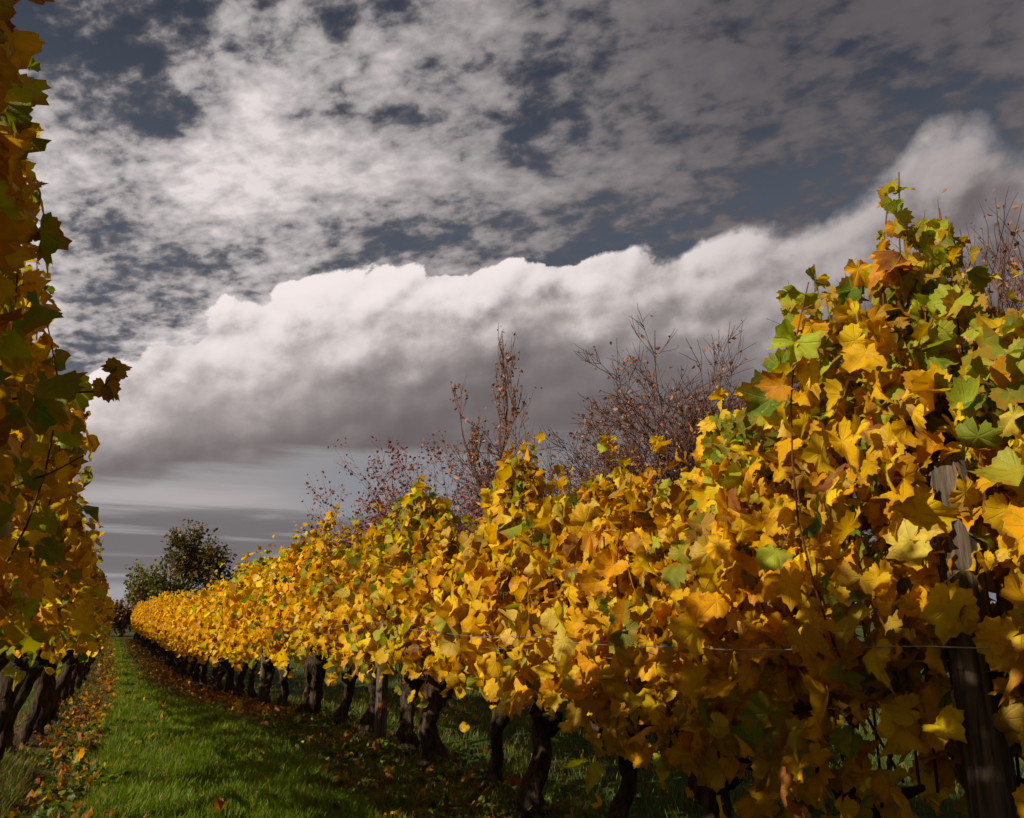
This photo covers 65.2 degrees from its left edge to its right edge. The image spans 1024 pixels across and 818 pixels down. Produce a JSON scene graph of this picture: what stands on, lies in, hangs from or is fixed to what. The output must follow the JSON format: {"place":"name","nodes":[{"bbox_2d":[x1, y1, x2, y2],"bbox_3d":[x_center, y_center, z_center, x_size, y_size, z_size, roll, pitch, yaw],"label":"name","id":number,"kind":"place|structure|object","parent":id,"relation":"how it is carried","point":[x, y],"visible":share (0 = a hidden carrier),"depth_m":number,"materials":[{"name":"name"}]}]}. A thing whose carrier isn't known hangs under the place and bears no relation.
{"place":"outdoors","nodes":[
{"label":"outdoors","id":0,"kind":"place"},
{"bbox_2d":[0,622,1023,817],"bbox_3d":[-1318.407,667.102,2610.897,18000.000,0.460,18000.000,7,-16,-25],"label":"ground","id":1,"kind":"structure","parent":0,"point":[361,686],"depth_m":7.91,"materials":[{"name":"green plant"}]},
{"bbox_2d":[0,20,15,59],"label":"grape vine","id":2,"kind":"object","parent":1,"relation":"on","point":[11,26],"visible":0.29,"depth_m":1.76,"materials":[{"name":"yellow plant"}]},
{"bbox_2d":[0,0,63,540],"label":"grape vine","id":3,"kind":"object","parent":1,"relation":"on","point":[19,140],"visible":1,"depth_m":2.03,"materials":[{"name":"yellow plant"}]},
{"bbox_2d":[0,259,88,690],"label":"grape vine","id":4,"kind":"object","parent":1,"relation":"on","point":[14,631],"visible":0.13,"depth_m":4.50,"materials":[{"name":"yellow plant"}]},
{"bbox_2d":[0,496,92,733],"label":"grape vine","id":5,"kind":"object","parent":1,"relation":"on","point":[8,695],"visible":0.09,"depth_m":6.14,"materials":[{"name":"yellow plant"}]},
{"bbox_2d":[0,272,93,638],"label":"grape vine","id":6,"kind":"object","parent":1,"relation":"on","point":[46,545],"visible":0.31,"depth_m":3.70,"materials":[{"name":"yellow plant"}]},
{"bbox_2d":[5,479,89,758],"bbox_3d":[-4.743,2.046,8.067,0.829,2.841,1.397,7,-16,-25],"label":"grape vine","id":7,"kind":"object","parent":1,"relation":"on","point":[33,675],"visible":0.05,"depth_m":7.87,"materials":[{"name":"plant"}]},
{"bbox_2d":[0,371,101,671],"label":"grape vine","id":8,"kind":"object","parent":1,"relation":"on","point":[84,623],"visible":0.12,"depth_m":5.28,"materials":[{"name":"yellow plant"}]},
{"bbox_2d":[0,478,103,763],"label":"grape vine","id":9,"kind":"object","parent":1,"relation":"on","point":[50,654],"visible":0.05,"depth_m":7.36,"materials":[{"name":"yellow plant"}]},
{"bbox_2d":[13,495,106,744],"bbox_3d":[-5.125,2.312,9.011,0.948,2.888,1.358,7,-16,-25],"label":"grape vine","id":10,"kind":"object","parent":1,"relation":"on","point":[25,731],"visible":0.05,"depth_m":8.79,"materials":[{"name":"plant"}]},
{"bbox_2d":[0,57,132,584],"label":"grape vine","id":11,"kind":"object","parent":1,"relation":"on","point":[42,408],"visible":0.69,"depth_m":2.89,"materials":[{"name":"yellow plant"}]},
{"bbox_2d":[33,518,106,734],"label":"grape vine","id":12,"kind":"object","parent":1,"relation":"on","point":[40,723],"visible":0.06,"depth_m":9.83,"materials":[{"name":"yellow plant"}]},
{"bbox_2d":[45,524,108,725],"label":"grape vine","id":13,"kind":"object","parent":1,"relation":"on","point":[51,695],"depth_m":10.61,"materials":[{"name":"yellow plant"}]},
{"bbox_2d":[52,525,102,720],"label":"grape vine","id":14,"kind":"object","parent":1,"relation":"on","point":[55,681],"visible":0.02,"depth_m":11.48,"materials":[{"name":"brown plant"}]},
{"bbox_2d":[56,563,103,711],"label":"grape vine","id":15,"kind":"object","parent":1,"relation":"on","point":[62,680],"visible":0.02,"depth_m":12.46,"materials":[{"name":"brown plant"}]},
{"bbox_2d":[56,583,110,708],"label":"grape vine","id":16,"kind":"object","parent":1,"relation":"on","point":[107,601],"visible":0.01,"depth_m":13.44,"materials":[{"name":"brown plant"}]},
{"bbox_2d":[61,563,106,704],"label":"grape vine","id":17,"kind":"object","parent":1,"relation":"on","point":[64,693],"visible":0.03,"depth_m":14.01,"materials":[{"name":"brown plant"}]},
{"bbox_2d":[64,563,106,700],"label":"grape vine","id":18,"kind":"object","parent":1,"relation":"on","point":[71,691],"visible":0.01,"depth_m":15.12,"materials":[{"name":"yellow plant"}]},
{"bbox_2d":[72,606,107,690],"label":"grape vine","id":19,"kind":"object","parent":1,"relation":"on","point":[75,671],"visible":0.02,"depth_m":15.95,"materials":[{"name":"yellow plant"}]},
{"bbox_2d":[74,581,112,688],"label":"grape vine","id":20,"kind":"object","parent":1,"relation":"on","point":[78,680],"visible":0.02,"depth_m":18.02,"materials":[{"name":"yellow plant"}]},
{"bbox_2d":[74,597,112,691],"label":"grape vine","id":21,"kind":"object","parent":1,"relation":"on","point":[109,612],"visible":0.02,"depth_m":17.10,"materials":[{"name":"yellow plant"}]},
{"bbox_2d":[82,627,108,671],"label":"grape vine","id":22,"kind":"object","parent":1,"relation":"on","point":[86,663],"depth_m":19.80,"materials":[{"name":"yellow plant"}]},
{"bbox_2d":[83,629,108,679],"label":"grape vine","id":23,"kind":"object","parent":1,"relation":"on","point":[84,674],"visible":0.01,"depth_m":20.54,"materials":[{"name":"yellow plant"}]},
{"bbox_2d":[82,582,109,669],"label":"grape vine","id":24,"kind":"object","parent":1,"relation":"on","point":[100,638],"visible":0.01,"depth_m":19.05,"materials":[{"name":"yellow plant"}]},
{"bbox_2d":[87,596,113,674],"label":"grape vine","id":25,"kind":"object","parent":1,"relation":"on","point":[89,663],"visible":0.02,"depth_m":22.79,"materials":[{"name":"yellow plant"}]},
{"bbox_2d":[91,616,114,663],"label":"grape vine","id":26,"kind":"object","parent":1,"relation":"on","point":[92,660],"visible":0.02,"depth_m":27.04,"materials":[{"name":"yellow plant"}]},
{"bbox_2d":[110,597,134,636],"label":"dark bush","id":27,"kind":"object","parent":1,"relation":"on","point":[122,618],"visible":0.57,"depth_m":58.17,"materials":[{"name":"brown plant"}]},
{"bbox_2d":[132,602,141,641],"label":"grape vine","id":28,"kind":"object","parent":1,"relation":"on","point":[133,626],"visible":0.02,"depth_m":48.23,"materials":[{"name":"yellow plant"}]},
{"bbox_2d":[133,601,142,636],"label":"grape vine","id":29,"kind":"object","parent":1,"relation":"on","point":[135,613],"visible":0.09,"depth_m":46.89,"materials":[{"name":"yellow plant"}]},
{"bbox_2d":[133,603,142,642],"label":"grape vine","id":30,"kind":"object","parent":1,"relation":"on","point":[135,629],"visible":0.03,"depth_m":45.41,"materials":[{"name":"plant"}]},
{"bbox_2d":[135,598,149,631],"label":"grape vine","id":31,"kind":"object","parent":1,"relation":"on","point":[138,616],"visible":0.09,"depth_m":40.86,"materials":[{"name":"yellow plant"}]},
{"bbox_2d":[137,600,148,644],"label":"grape vine","id":32,"kind":"object","parent":1,"relation":"on","point":[141,637],"visible":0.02,"depth_m":41.70,"materials":[{"name":"plant"}]},
{"bbox_2d":[122,563,168,610],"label":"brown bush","id":33,"kind":"object","parent":1,"relation":"on","point":[139,598],"visible":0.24,"depth_m":61.65,"materials":[{"name":"green plant"}]},
{"bbox_2d":[138,598,152,648],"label":"grape vine","id":34,"kind":"object","parent":1,"relation":"on","point":[140,620],"visible":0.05,"depth_m":37.41,"materials":[{"name":"yellow plant"}]},
{"bbox_2d":[139,599,151,646],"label":"grape vine","id":35,"kind":"object","parent":1,"relation":"on","point":[141,630],"visible":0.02,"depth_m":39.05,"materials":[{"name":"plant"}]},
{"bbox_2d":[139,596,153,648],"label":"grape vine","id":36,"kind":"object","parent":1,"relation":"on","point":[142,624],"visible":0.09,"depth_m":38.14,"materials":[{"name":"yellow plant"}]},
{"bbox_2d":[141,596,155,650],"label":"grape vine","id":37,"kind":"object","parent":1,"relation":"on","point":[145,613],"visible":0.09,"depth_m":36.25,"materials":[{"name":"yellow plant"}]},
{"bbox_2d":[142,598,156,651],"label":"grape vine","id":38,"kind":"object","parent":1,"relation":"on","point":[144,634],"visible":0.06,"depth_m":35.57,"materials":[{"name":"yellow plant"}]},
{"bbox_2d":[143,603,155,651],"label":"grape vine","id":39,"kind":"object","parent":1,"relation":"on","point":[145,628],"visible":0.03,"depth_m":34.59,"materials":[{"name":"yellow plant"}]},
{"bbox_2d":[145,597,158,652],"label":"grape vine","id":40,"kind":"object","parent":1,"relation":"on","point":[147,627],"visible":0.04,"depth_m":33.58,"materials":[{"name":"yellow plant"}]},
{"bbox_2d":[145,599,161,654],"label":"grape vine","id":41,"kind":"object","parent":1,"relation":"on","point":[147,623],"visible":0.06,"depth_m":32.93,"materials":[{"name":"yellow plant"}]},
{"bbox_2d":[146,593,162,654],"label":"grape vine","id":42,"kind":"object","parent":1,"relation":"on","point":[154,641],"visible":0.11,"depth_m":31.76,"materials":[{"name":"yellow plant"}]},
{"bbox_2d":[148,595,164,656],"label":"grape vine","id":43,"kind":"object","parent":1,"relation":"on","point":[150,635],"visible":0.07,"depth_m":30.97,"materials":[{"name":"yellow plant"}]},
{"bbox_2d":[149,592,166,657],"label":"grape vine","id":44,"kind":"object","parent":1,"relation":"on","point":[157,652],"visible":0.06,"depth_m":29.95,"materials":[{"name":"yellow plant"}]},
{"bbox_2d":[123,559,193,607],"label":"olive bush","id":45,"kind":"object","parent":1,"relation":"on","point":[161,585],"visible":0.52,"depth_m":63.14,"materials":[{"name":"green plant"}]},
{"bbox_2d":[151,591,169,658],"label":"grape vine","id":46,"kind":"object","parent":1,"relation":"on","point":[159,654],"visible":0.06,"depth_m":29.13,"materials":[{"name":"yellow plant"}]},
{"bbox_2d":[151,592,173,661],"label":"grape vine","id":47,"kind":"object","parent":1,"relation":"on","point":[154,621],"visible":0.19,"depth_m":27.59,"materials":[{"name":"yellow plant"}]},
{"bbox_2d":[152,593,176,661],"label":"grape vine","id":48,"kind":"object","parent":1,"relation":"on","point":[160,649],"visible":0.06,"depth_m":28.23,"materials":[{"name":"yellow plant"}]},
{"bbox_2d":[157,601,173,666],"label":"grape vine","id":49,"kind":"object","parent":1,"relation":"on","point":[166,662],"visible":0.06,"depth_m":25.46,"materials":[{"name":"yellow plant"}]},
{"bbox_2d":[156,594,175,664],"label":"grape vine","id":50,"kind":"object","parent":1,"relation":"on","point":[164,654],"visible":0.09,"depth_m":26.59,"materials":[{"name":"yellow plant"}]},
{"bbox_2d":[161,589,182,668],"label":"grape vine","id":51,"kind":"object","parent":1,"relation":"on","point":[172,657],"visible":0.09,"depth_m":24.47,"materials":[{"name":"yellow plant"}]},
{"bbox_2d":[160,589,186,668],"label":"grape vine","id":52,"kind":"object","parent":1,"relation":"on","point":[164,621],"visible":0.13,"depth_m":23.92,"materials":[{"name":"yellow plant"}]},
{"bbox_2d":[164,591,188,670],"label":"grape vine","id":53,"kind":"object","parent":1,"relation":"on","point":[169,622],"visible":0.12,"depth_m":22.91,"materials":[{"name":"yellow plant"}]},
{"bbox_2d":[167,593,194,674],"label":"grape vine","id":54,"kind":"object","parent":1,"relation":"on","point":[180,662],"visible":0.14,"depth_m":21.98,"materials":[{"name":"yellow plant"}]},
{"bbox_2d":[172,589,199,677],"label":"grape vine","id":55,"kind":"object","parent":1,"relation":"on","point":[183,669],"visible":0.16,"depth_m":21.25,"materials":[{"name":"yellow plant"}]},
{"bbox_2d":[172,591,201,679],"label":"grape vine","id":56,"kind":"object","parent":1,"relation":"on","point":[180,639],"visible":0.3,"depth_m":20.47,"materials":[{"name":"yellow plant"}]},
{"bbox_2d":[150,519,237,599],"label":"broadleaf tree","id":57,"kind":"object","parent":1,"relation":"on","point":[193,564],"visible":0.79,"depth_m":66.79,"materials":[{"name":"green plant"}]},
{"bbox_2d":[182,588,212,683],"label":"grape vine","id":58,"kind":"object","parent":1,"relation":"on","point":[189,621],"visible":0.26,"depth_m":19.43,"materials":[{"name":"yellow plant"}]},
{"bbox_2d":[188,595,211,688],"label":"grape vine","id":59,"kind":"object","parent":1,"relation":"on","point":[202,681],"visible":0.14,"depth_m":18.32,"materials":[{"name":"yellow plant"}]},
{"bbox_2d":[192,574,224,689],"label":"grape vine","id":60,"kind":"object","parent":1,"relation":"on","point":[198,620],"visible":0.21,"depth_m":17.75,"materials":[{"name":"yellow plant"}]},
{"bbox_2d":[199,561,234,692],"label":"grape vine","id":61,"kind":"object","parent":1,"relation":"on","point":[210,611],"visible":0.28,"depth_m":16.71,"materials":[{"name":"yellow plant"}]},
{"bbox_2d":[210,563,248,694],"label":"grape vine","id":62,"kind":"object","parent":1,"relation":"on","point":[225,651],"visible":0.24,"depth_m":15.80,"materials":[{"name":"yellow plant"}]},
{"bbox_2d":[216,550,268,696],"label":"grape vine","id":63,"kind":"object","parent":1,"relation":"on","point":[238,690],"visible":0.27,"depth_m":15.04,"materials":[{"name":"yellow plant"}]},
{"bbox_2d":[228,534,278,699],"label":"grape vine","id":64,"kind":"object","parent":1,"relation":"on","point":[242,636],"visible":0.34,"depth_m":14.18,"materials":[{"name":"yellow plant"}]},
{"bbox_2d":[258,648,266,700],"bbox_3d":[-4.197,4.097,13.611,0.113,1.900,0.117,7,-16,-25],"label":"wooden post","id":65,"kind":"object","parent":1,"relation":"on","point":[263,674],"visible":0.22,"depth_m":13.46,"materials":[{"name":"brown wood"}]},
{"bbox_2d":[243,555,301,703],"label":"grape vine","id":66,"kind":"object","parent":1,"relation":"on","point":[254,606],"visible":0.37,"depth_m":13.34,"materials":[{"name":"yellow plant"}]},
{"bbox_2d":[252,526,304,709],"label":"grape vine","id":67,"kind":"object","parent":1,"relation":"on","point":[277,641],"visible":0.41,"depth_m":12.63,"materials":[{"name":"yellow plant"}]},
{"bbox_2d":[277,520,331,712],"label":"grape vine","id":68,"kind":"object","parent":1,"relation":"on","point":[290,570],"visible":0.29,"depth_m":11.96,"materials":[{"name":"yellow plant"}]},
{"bbox_2d":[286,521,341,716],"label":"grape vine","id":69,"kind":"object","parent":1,"relation":"on","point":[316,662],"visible":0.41,"depth_m":10.90,"materials":[{"name":"yellow plant"}]},
{"bbox_2d":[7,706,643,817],"bbox_3d":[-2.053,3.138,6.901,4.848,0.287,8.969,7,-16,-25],"label":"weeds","id":70,"kind":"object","parent":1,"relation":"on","point":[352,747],"visible":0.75,"depth_m":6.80,"materials":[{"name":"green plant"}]},
{"bbox_2d":[300,504,366,727],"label":"grape vine","id":71,"kind":"object","parent":1,"relation":"on","point":[325,581],"visible":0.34,"depth_m":10.05,"materials":[{"name":"yellow plant"}]},
{"bbox_2d":[331,502,416,736],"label":"grape vine","id":72,"kind":"object","parent":1,"relation":"on","point":[362,565],"visible":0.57,"depth_m":9.19,"materials":[{"name":"yellow plant"}]},
{"bbox_2d":[281,517,469,680],"bbox_3d":[-3.465,4.876,21.117,5.338,4.630,6.572,12,-19,-39],"label":"red bush","id":73,"kind":"object","parent":1,"relation":"on","point":[358,670],"depth_m":20.62,"materials":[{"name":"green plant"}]},
{"bbox_2d":[374,586,389,740],"bbox_3d":[-1.381,2.703,8.564,0.096,1.900,0.101,-10,-17,34],"label":"wooden post","id":74,"kind":"object","parent":1,"relation":"on","point":[380,725],"visible":0.33,"depth_m":8.43,"materials":[{"name":"brown wood"}]},
{"bbox_2d":[0,640,814,817],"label":"fallen leaves","id":75,"kind":"object","parent":1,"relation":"on","point":[219,802],"visible":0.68,"depth_m":8.98,"materials":[{"name":"brown plant"}]},
{"bbox_2d":[359,461,460,755],"bbox_3d":[-1.039,2.024,8.291,0.985,2.962,1.415,7,-16,-25],"label":"grape vine","id":76,"kind":"object","parent":1,"relation":"on","point":[388,592],"visible":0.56,"depth_m":8.13,"materials":[{"name":"yellow plant"}]},
{"bbox_2d":[299,407,528,678],"bbox_3d":[-2.439,3.417,21.208,6.309,7.511,6.229,7,-16,-25],"label":"rosy bush","id":77,"kind":"object","parent":1,"relation":"on","point":[393,496],"visible":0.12,"depth_m":21.41,"materials":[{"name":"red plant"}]},
{"bbox_2d":[373,475,500,771],"bbox_3d":[-0.673,1.970,7.647,1.001,2.853,1.452,7,-16,-25],"label":"grape vine","id":78,"kind":"object","parent":1,"relation":"on","point":[443,549],"visible":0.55,"depth_m":7.49,"materials":[{"name":"yellow plant"}]},
{"bbox_2d":[431,432,570,795],"bbox_3d":[-0.027,1.620,6.455,0.997,2.907,1.499,7,-16,-25],"label":"grape vine","id":79,"kind":"object","parent":1,"relation":"on","point":[453,611],"visible":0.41,"depth_m":6.47,"materials":[{"name":"yellow plant"}]},
{"bbox_2d":[450,323,554,596],"bbox_3d":[-0.159,1.965,16.179,1.588,7.417,1.925,-11,-18,37],"label":"bare tree","id":80,"kind":"object","parent":1,"relation":"on","point":[474,440],"visible":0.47,"depth_m":16.33,"materials":[{"name":"brown plant"}]},
{"bbox_2d":[460,444,607,817],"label":"grape vine","id":81,"kind":"object","parent":1,"relation":"on","point":[533,540],"visible":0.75,"depth_m":5.67,"materials":[{"name":"yellow plant"}]},
{"bbox_2d":[519,430,696,817],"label":"grape vine","id":82,"kind":"object","parent":1,"relation":"on","point":[591,539],"visible":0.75,"depth_m":4.63,"materials":[{"name":"yellow plant"}]},
{"bbox_2d":[437,304,876,700],"bbox_3d":[3.405,1.928,14.457,8.357,6.496,9.309,-9,-17,30],"label":"bare bush","id":83,"kind":"object","parent":1,"relation":"on","point":[686,440],"visible":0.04,"depth_m":13.21,"materials":[{"name":"brown plant"}]},
{"bbox_2d":[579,387,868,817],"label":"grape vine","id":84,"kind":"object","parent":1,"relation":"on","point":[699,755],"visible":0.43,"depth_m":3.96,"materials":[{"name":"yellow plant"}]},
{"bbox_2d":[667,172,984,817],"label":"grape vine","id":85,"kind":"object","parent":1,"relation":"on","point":[861,344],"visible":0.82,"depth_m":3.27,"materials":[{"name":"yellow plant"}]},
{"bbox_2d":[766,187,1023,352],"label":"brown tree","id":86,"kind":"object","parent":1,"relation":"on","point":[1003,283],"visible":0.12,"depth_m":8.73,"materials":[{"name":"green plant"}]},
{"bbox_2d":[793,208,1023,817],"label":"grape vine","id":87,"kind":"object","parent":1,"relation":"on","point":[986,425],"visible":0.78,"depth_m":2.95,"materials":[{"name":"yellow plant"}]},
{"bbox_2d":[928,460,1019,817],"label":"wooden post","id":88,"kind":"object","parent":1,"relation":"on","point":[989,770],"visible":0.68,"depth_m":2.77,"materials":[{"name":"brown wood"}]},
{"bbox_2d":[278,628,948,665],"bbox_3d":[-2.374,2.929,10.121,0.252,0.399,20.218,8,-16,-27],"label":"trellis wire","id":89,"kind":"object","parent":88,"relation":"attached to","point":[726,663],"visible":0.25,"depth_m":3.54,"materials":[{"name":"grey metal"}]},
{"bbox_2d":[980,312,1023,507],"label":"grape vine","id":90,"kind":"object","parent":1,"relation":"on","point":[1014,365],"visible":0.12,"depth_m":2.83,"materials":[{"name":"yellow plant"}]},
{"bbox_2d":[10,0,1023,605],"label":"sky","id":91,"kind":"structure","parent":0,"point":[295,224],"materials":[{"name":"grey"}]},
{"bbox_2d":[195,622,1014,650],"bbox_3d":[-2.527,2.849,10.065,0.252,0.374,20.218,8,-16,-27],"label":"trellis wire","id":92,"kind":"object","parent":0,"point":[703,648],"visible":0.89,"depth_m":3.47,"materials":[{"name":"grey metal"}]}
]}

